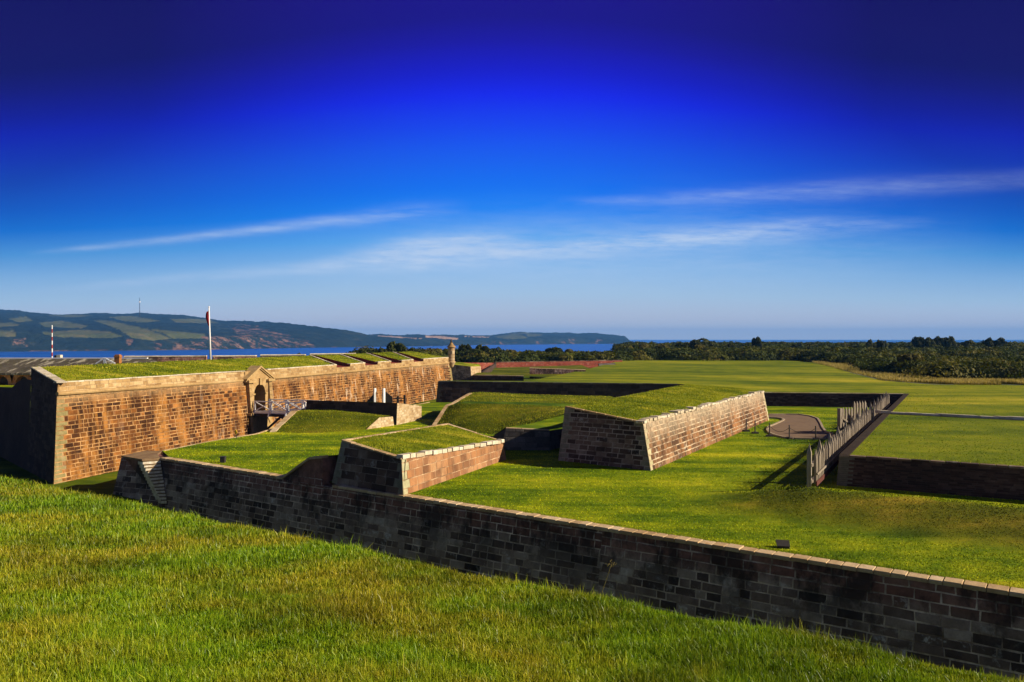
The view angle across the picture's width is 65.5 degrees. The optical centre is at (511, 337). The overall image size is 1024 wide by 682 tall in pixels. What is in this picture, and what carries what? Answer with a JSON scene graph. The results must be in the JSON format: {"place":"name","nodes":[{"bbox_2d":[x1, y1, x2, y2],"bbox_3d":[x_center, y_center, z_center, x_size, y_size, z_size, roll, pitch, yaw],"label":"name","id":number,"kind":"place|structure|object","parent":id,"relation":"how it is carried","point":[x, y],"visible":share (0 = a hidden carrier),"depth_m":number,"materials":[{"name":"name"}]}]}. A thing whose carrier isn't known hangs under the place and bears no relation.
{"place":"outdoors","nodes":[
{"label":"outdoors","id":0,"kind":"place"},
{"bbox_2d":[51,325,52,357],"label":"striped mast","id":1,"kind":"object","parent":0,"point":[52,343],"visible":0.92,"depth_m":91.98,"materials":[{"name":"metal"}]},
{"bbox_2d":[0,309,442,351],"bbox_3d":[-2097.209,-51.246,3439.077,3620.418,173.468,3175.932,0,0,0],"label":"hills","id":2,"kind":"structure","parent":0,"point":[20,330],"depth_m":2647.54,"materials":[{"name":"green plant"}]},
{"bbox_2d":[0,376,987,586],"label":"ditch floor","id":3,"kind":"structure","parent":0,"point":[102,484],"depth_m":51.02,"materials":[{"name":"green plant"}]},
{"bbox_2d":[113,451,168,505],"bbox_3d":[-21.190,8.293,47.381,3.974,2.615,3.147,0,0,19],"label":"stair landing","id":4,"kind":"object","parent":3,"relation":"on","point":[131,481],"visible":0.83,"depth_m":46.45,"materials":[{"name":"stone"}]},
{"bbox_2d":[138,460,166,503],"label":"stone steps","id":5,"kind":"structure","parent":4,"relation":"on","point":[152,470],"depth_m":45.64,"materials":[{"name":"grey stone"}]},
{"bbox_2d":[0,351,452,483],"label":"curtain wall","id":6,"kind":"structure","parent":3,"relation":"on","point":[75,429],"depth_m":60.38,"materials":[{"name":"stone"}]},
{"bbox_2d":[0,384,30,400],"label":"terreplein","id":7,"kind":"structure","parent":6,"relation":"on","point":[4,385],"depth_m":74.08,"materials":[{"name":"green plant"}]},
{"bbox_2d":[0,358,156,384],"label":"casemate building","id":8,"kind":"structure","parent":7,"relation":"on","point":[13,371],"depth_m":78.02,"materials":[{"name":"stone"}]},
{"bbox_2d":[114,354,121,363],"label":"chimney stack","id":9,"kind":"object","parent":8,"relation":"on","point":[118,358],"visible":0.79,"depth_m":73.97,"materials":[{"name":"brick"}]},
{"bbox_2d":[95,358,114,363],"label":"white hatch frame","id":10,"kind":"object","parent":6,"relation":"on","point":[104,360],"visible":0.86,"depth_m":71.95,"materials":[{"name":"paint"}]},
{"bbox_2d":[32,351,441,380],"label":"rough grass","id":11,"kind":"structure","parent":6,"relation":"on","point":[210,363],"depth_m":70.23,"materials":[{"name":"green plant"}]},
{"bbox_2d":[447,339,454,367],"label":"bartizan","id":12,"kind":"object","parent":6,"relation":"attached to","point":[451,350],"visible":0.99,"depth_m":118.17,"materials":[{"name":"beige stone"}]},
{"label":"rampart walk","id":13,"kind":"structure","parent":6,"relation":"on","visible":0},
{"bbox_2d":[124,355,206,361],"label":"parapet","id":14,"kind":"structure","parent":13,"relation":"on","point":[178,358],"depth_m":85.18,"materials":[{"name":"stone"}]},
{"bbox_2d":[206,306,211,359],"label":"flagpole","id":15,"kind":"object","parent":13,"relation":"on","point":[208,317],"visible":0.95,"depth_m":85.93,"materials":[{"name":"white metal"}]},
{"bbox_2d":[212,355,256,359],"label":"parapet","id":16,"kind":"structure","parent":13,"relation":"on","point":[215,357],"depth_m":90.85,"materials":[{"name":"stone"}]},
{"bbox_2d":[260,354,305,357],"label":"parapet","id":17,"kind":"structure","parent":13,"relation":"on","point":[273,355],"depth_m":95.83,"materials":[{"name":"stone"}]},
{"bbox_2d":[310,353,354,355],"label":"parapet","id":18,"kind":"structure","parent":13,"relation":"on","point":[313,354],"depth_m":104.13,"materials":[{"name":"stone"}]},
{"bbox_2d":[253,399,306,430],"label":"footbridge","id":19,"kind":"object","parent":3,"relation":"on","point":[282,413],"visible":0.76,"depth_m":69.27,"materials":[{"name":"white paint"}]},
{"bbox_2d":[162,402,429,453],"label":"ditch edge wall","id":20,"kind":"structure","parent":3,"relation":"on","point":[235,437],"depth_m":55.03,"materials":[{"name":"stone"}]},
{"bbox_2d":[270,409,393,432],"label":"grass bank","id":21,"kind":"structure","parent":3,"relation":"on","point":[381,421],"depth_m":61.49,"materials":[{"name":"plant"}]},
{"bbox_2d":[451,362,480,380],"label":"bastion flank","id":22,"kind":"object","parent":3,"relation":"on","point":[461,371],"visible":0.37,"depth_m":120.25,"materials":[{"name":"grey stone"}]},
{"bbox_2d":[473,365,588,380],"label":"covered way terrace","id":23,"kind":"structure","parent":3,"relation":"on","point":[509,374],"depth_m":118.89,"materials":[{"name":"stone"}]},
{"bbox_2d":[436,381,683,401],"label":"ditch wall","id":24,"kind":"structure","parent":3,"relation":"on","point":[450,391],"depth_m":88.33,"materials":[{"name":"grey stone"}]},
{"bbox_2d":[154,455,1023,680],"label":"retaining wall","id":25,"kind":"structure","parent":3,"relation":"on","point":[960,624],"depth_m":28.30,"materials":[{"name":"stone"}]},
{"bbox_2d":[369,332,629,345],"bbox_3d":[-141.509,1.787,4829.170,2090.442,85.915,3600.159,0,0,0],"label":"headland","id":26,"kind":"structure","parent":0,"point":[516,338],"depth_m":4369.70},
{"bbox_2d":[0,474,1023,681],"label":"grass slope","id":27,"kind":"structure","parent":0,"point":[32,536],"depth_m":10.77,"materials":[{"name":"green plant"}]},
{"bbox_2d":[601,559,616,595],"bbox_3d":[0.966,2.590,8.100,0.203,0.664,0.087,0,0,7],"label":"dry weed","id":28,"kind":"object","parent":27,"relation":"on","point":[609,570],"visible":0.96,"depth_m":8.11,"materials":[{"name":"brown plant"}]},
{"bbox_2d":[0,340,1023,384],"bbox_3d":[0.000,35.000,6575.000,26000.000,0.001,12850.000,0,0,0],"label":"sea","id":29,"kind":"structure","parent":0,"point":[259,352],"depth_m":2170.00,"materials":[{"name":"liquid"}]},
{"bbox_2d":[0,0,1023,339],"label":"sky","id":30,"kind":"structure","parent":0,"point":[631,169],"materials":[{"name":"blue"}]},
{"bbox_2d":[163,402,1023,588],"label":"lawn","id":31,"kind":"structure","parent":0,"point":[436,407],"depth_m":33.79,"materials":[{"name":"green plant"}]},
{"bbox_2d":[220,456,226,462],"bbox_3d":[-16.232,6.835,44.725,0.320,0.330,0.300,0,0,0],"label":"lawn lamp box","id":32,"kind":"object","parent":31,"relation":"on","point":[222,459],"visible":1,"depth_m":44.60,"materials":[{"name":"black metal"}]},
{"bbox_2d":[306,400,421,424],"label":"tambour wall","id":33,"kind":"structure","parent":31,"relation":"on","point":[399,413],"depth_m":65.20,"materials":[{"name":"stone"}]},
{"bbox_2d":[367,388,392,402],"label":"barrier gate","id":34,"kind":"structure","parent":31,"relation":"on","point":[387,397],"depth_m":74.10,"materials":[{"name":"white paint"}]},
{"bbox_2d":[393,395,405,403],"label":"dark railing","id":35,"kind":"object","parent":31,"relation":"on","point":[403,398],"visible":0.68,"depth_m":73.51,"materials":[{"name":"black metal"}]},
{"bbox_2d":[332,423,505,494],"bbox_3d":[-4.426,6.017,42.163,4.807,2.167,13.030,0,0,23],"label":"rampart","id":36,"kind":"object","parent":31,"relation":"on","point":[358,465],"visible":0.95,"depth_m":37.91,"materials":[{"name":"stone"}]},
{"bbox_2d":[354,424,501,453],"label":"rough grass","id":37,"kind":"structure","parent":36,"relation":"on","point":[446,427],"depth_m":41.60,"materials":[{"name":"green plant"}]},
{"bbox_2d":[279,391,612,434],"bbox_3d":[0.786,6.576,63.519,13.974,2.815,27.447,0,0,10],"label":"terraced bank","id":38,"kind":"structure","parent":31,"relation":"on","point":[555,422],"depth_m":62.89,"materials":[{"name":"plant"}]},
{"bbox_2d":[494,427,561,449],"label":"passage wall","id":39,"kind":"structure","parent":31,"relation":"on","point":[527,439],"depth_m":49.55,"materials":[{"name":"stone"}]},
{"bbox_2d":[558,384,768,470],"bbox_3d":[12.044,5.507,56.331,5.974,3.185,29.792,0,0,29],"label":"rampart","id":40,"kind":"object","parent":31,"relation":"on","point":[651,442],"visible":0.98,"depth_m":45.33,"materials":[{"name":"stone"}]},
{"bbox_2d":[568,384,757,419],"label":"rough grass","id":41,"kind":"structure","parent":40,"relation":"on","point":[670,397],"depth_m":53.34,"materials":[{"name":"green plant"}]},
{"bbox_2d":[751,421,758,433],"bbox_3d":[17.721,6.530,58.074,0.440,0.980,0.320,0,0,0],"label":"chain post","id":42,"kind":"object","parent":31,"relation":"on","point":[754,432],"visible":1,"depth_m":58.04,"materials":[{"name":"black metal"}]},
{"bbox_2d":[776,539,789,548],"bbox_3d":[9.030,6.885,26.546,0.451,0.230,0.306,0,0,14],"label":"floodlight housing","id":43,"kind":"object","parent":31,"relation":"on","point":[783,544],"visible":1,"depth_m":26.49,"materials":[{"name":"black metal"}]},
{"bbox_2d":[766,414,833,439],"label":"path kerb","id":44,"kind":"structure","parent":31,"relation":"on","point":[818,419],"depth_m":60.99,"materials":[{"name":"stone"}]},
{"bbox_2d":[768,414,833,438],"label":"path","id":45,"kind":"structure","parent":31,"relation":"on","point":[802,424],"depth_m":61.61,"materials":[{"name":"grey gravel"}]},
{"bbox_2d":[764,392,902,407],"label":"ditch wall","id":46,"kind":"structure","parent":31,"relation":"on","point":[805,399],"depth_m":80.64,"materials":[{"name":"stone"}]},
{"bbox_2d":[807,392,890,486],"bbox_3d":[24.045,5.865,54.490,0.460,2.270,43.459,0,0,29],"label":"palisade fence","id":47,"kind":"object","parent":31,"relation":"on","point":[824,462],"visible":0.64,"depth_m":41.70,"materials":[{"name":"grey wood"}]},
{"bbox_2d":[837,401,865,433],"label":"palisade gate","id":48,"kind":"structure","parent":31,"relation":"on","point":[853,412],"depth_m":57.90,"materials":[{"name":"grey wood"}]},
{"bbox_2d":[839,393,908,454],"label":"counterscarp wall","id":49,"kind":"structure","parent":31,"relation":"on","point":[859,440],"depth_m":47.77,"materials":[{"name":"stone"}]},
{"bbox_2d":[836,455,1023,500],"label":"ditch end wall","id":50,"kind":"structure","parent":31,"relation":"on","point":[998,481],"depth_m":35.95,"materials":[{"name":"stone"}]},
{"bbox_2d":[483,360,1023,465],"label":"field","id":51,"kind":"structure","parent":0,"point":[784,376],"depth_m":81.22,"materials":[{"name":"green plant"}]},
{"bbox_2d":[473,360,621,372],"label":"red brick wall","id":52,"kind":"structure","parent":51,"relation":"on","point":[487,367],"depth_m":165.13,"materials":[{"name":"red brick"}]},
{"bbox_2d":[530,368,585,378],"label":"rubble wall","id":53,"kind":"structure","parent":51,"relation":"on","point":[547,371],"depth_m":120.35,"materials":[{"name":"stone"}]},
{"bbox_2d":[598,363,614,365],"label":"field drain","id":54,"kind":"object","parent":51,"relation":"on","point":[599,364],"visible":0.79,"depth_m":154.48,"materials":[{"name":"grey concrete"}]},
{"bbox_2d":[875,410,1023,420],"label":"stone ledge","id":55,"kind":"object","parent":51,"relation":"on","point":[960,415],"visible":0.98,"depth_m":56.18,"materials":[{"name":"grey stone"}]},
{"bbox_2d":[848,364,1018,384],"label":"heath","id":56,"kind":"object","parent":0,"point":[939,383],"depth_m":97.63,"materials":[{"name":"plant"}]},
{"bbox_2d":[377,347,390,352],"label":"broadleaf tree","id":57,"kind":"object","parent":56,"relation":"on","point":[380,349],"visible":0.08,"depth_m":161.58,"materials":[{"name":"green plant"}]},
{"bbox_2d":[386,341,405,351],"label":"broadleaf tree","id":58,"kind":"object","parent":56,"relation":"on","point":[392,346],"visible":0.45,"depth_m":164.04,"materials":[{"name":"green plant"}]},
{"bbox_2d":[405,347,420,352],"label":"broadleaf tree","id":59,"kind":"object","parent":56,"relation":"on","point":[413,349],"visible":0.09,"depth_m":165.59,"materials":[{"name":"green plant"}]},
{"bbox_2d":[426,348,442,352],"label":"olive bush","id":60,"kind":"object","parent":56,"relation":"on","point":[431,350],"visible":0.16,"depth_m":188.46,"materials":[{"name":"green plant"}]},
{"bbox_2d":[458,344,470,353],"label":"broadleaf tree","id":61,"kind":"object","parent":56,"relation":"on","point":[464,348],"visible":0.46,"depth_m":193.56,"materials":[{"name":"green plant"}]},
{"bbox_2d":[475,344,489,352],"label":"broadleaf tree","id":62,"kind":"object","parent":56,"relation":"on","point":[480,347],"visible":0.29,"depth_m":194.14,"materials":[{"name":"green plant"}]},
{"bbox_2d":[492,346,504,351],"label":"broadleaf tree","id":63,"kind":"object","parent":56,"relation":"on","point":[498,349],"visible":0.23,"depth_m":204.63,"materials":[{"name":"green plant"}]},
{"bbox_2d":[545,347,562,352],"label":"broadleaf tree","id":64,"kind":"object","parent":56,"relation":"on","point":[555,349],"visible":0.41,"depth_m":213.40,"materials":[{"name":"green plant"}]},
{"bbox_2d":[638,343,649,348],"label":"olive bush","id":65,"kind":"object","parent":56,"relation":"on","point":[643,346],"visible":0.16,"depth_m":238.54,"materials":[{"name":"green plant"}]},
{"bbox_2d":[655,344,669,347],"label":"olive bush","id":66,"kind":"object","parent":56,"relation":"on","point":[665,346],"visible":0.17,"depth_m":243.83,"materials":[{"name":"green plant"}]},
{"bbox_2d":[674,342,689,347],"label":"broadleaf tree","id":67,"kind":"object","parent":56,"relation":"on","point":[685,345],"visible":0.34,"depth_m":268.60,"materials":[{"name":"green plant"}]},
{"bbox_2d":[346,341,1023,378],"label":"scrub","id":68,"kind":"object","parent":56,"relation":"on","point":[976,360],"visible":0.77,"depth_m":189.91,"materials":[{"name":"green plant"}]},
{"bbox_2d":[692,344,704,349],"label":"olive bush","id":69,"kind":"object","parent":56,"relation":"on","point":[696,346],"visible":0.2,"depth_m":234.03,"materials":[{"name":"green plant"}]},
{"bbox_2d":[690,338,719,347],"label":"broadleaf tree","id":70,"kind":"object","parent":56,"relation":"on","point":[705,342],"visible":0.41,"depth_m":268.68,"materials":[{"name":"green plant"}]},
{"bbox_2d":[723,343,737,347],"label":"broadleaf tree","id":71,"kind":"object","parent":56,"relation":"on","point":[729,345],"visible":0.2,"depth_m":258.89,"materials":[{"name":"green plant"}]},
{"bbox_2d":[751,336,763,346],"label":"broadleaf tree","id":72,"kind":"object","parent":56,"relation":"on","point":[757,341],"visible":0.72,"depth_m":298.67,"materials":[{"name":"green plant"}]},
{"bbox_2d":[655,358,1023,384],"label":"dry grass","id":73,"kind":"structure","parent":56,"relation":"on","point":[887,376],"depth_m":102.15,"materials":[{"name":"plant"}]},
{"bbox_2d":[865,339,873,347],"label":"broadleaf tree","id":74,"kind":"object","parent":56,"relation":"on","point":[869,343],"visible":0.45,"depth_m":298.91,"materials":[{"name":"green plant"}]},
{"bbox_2d":[876,339,886,347],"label":"broadleaf tree","id":75,"kind":"object","parent":56,"relation":"on","point":[879,343],"visible":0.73,"depth_m":299.10,"materials":[{"name":"green plant"}]},
{"bbox_2d":[889,353,925,368],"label":"olive bush","id":76,"kind":"object","parent":56,"relation":"on","point":[906,357],"visible":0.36,"depth_m":121.93,"materials":[{"name":"green plant"}]},
{"bbox_2d":[911,336,930,347],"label":"broadleaf tree","id":77,"kind":"object","parent":56,"relation":"on","point":[919,342],"visible":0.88,"depth_m":297.74,"materials":[{"name":"green plant"}]},
{"bbox_2d":[924,337,935,347],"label":"broadleaf tree","id":78,"kind":"object","parent":56,"relation":"on","point":[932,342],"visible":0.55,"depth_m":298.32,"materials":[{"name":"green plant"}]},
{"bbox_2d":[932,336,944,346],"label":"broadleaf tree","id":79,"kind":"object","parent":56,"relation":"on","point":[938,340],"visible":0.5,"depth_m":300.44,"materials":[{"name":"green plant"}]},
{"bbox_2d":[944,336,956,347],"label":"broadleaf tree","id":80,"kind":"object","parent":56,"relation":"on","point":[949,341],"visible":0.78,"depth_m":300.31,"materials":[{"name":"green plant"}]},
{"bbox_2d":[958,340,974,346],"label":"broadleaf tree","id":81,"kind":"object","parent":56,"relation":"on","point":[967,342],"visible":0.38,"depth_m":307.67,"materials":[{"name":"green plant"}]},
{"bbox_2d":[980,337,993,347],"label":"broadleaf tree","id":82,"kind":"object","parent":56,"relation":"on","point":[987,342],"visible":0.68,"depth_m":309.08,"materials":[{"name":"green plant"}]},
{"bbox_2d":[992,337,1007,346],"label":"broadleaf tree","id":83,"kind":"object","parent":56,"relation":"on","point":[999,341],"visible":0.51,"depth_m":309.31,"materials":[{"name":"green plant"}]},
{"bbox_2d":[853,384,1023,465],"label":"mown field grass","id":84,"kind":"structure","parent":0,"point":[948,434],"depth_m":44.50,"materials":[{"name":"green plant"}]}
]}

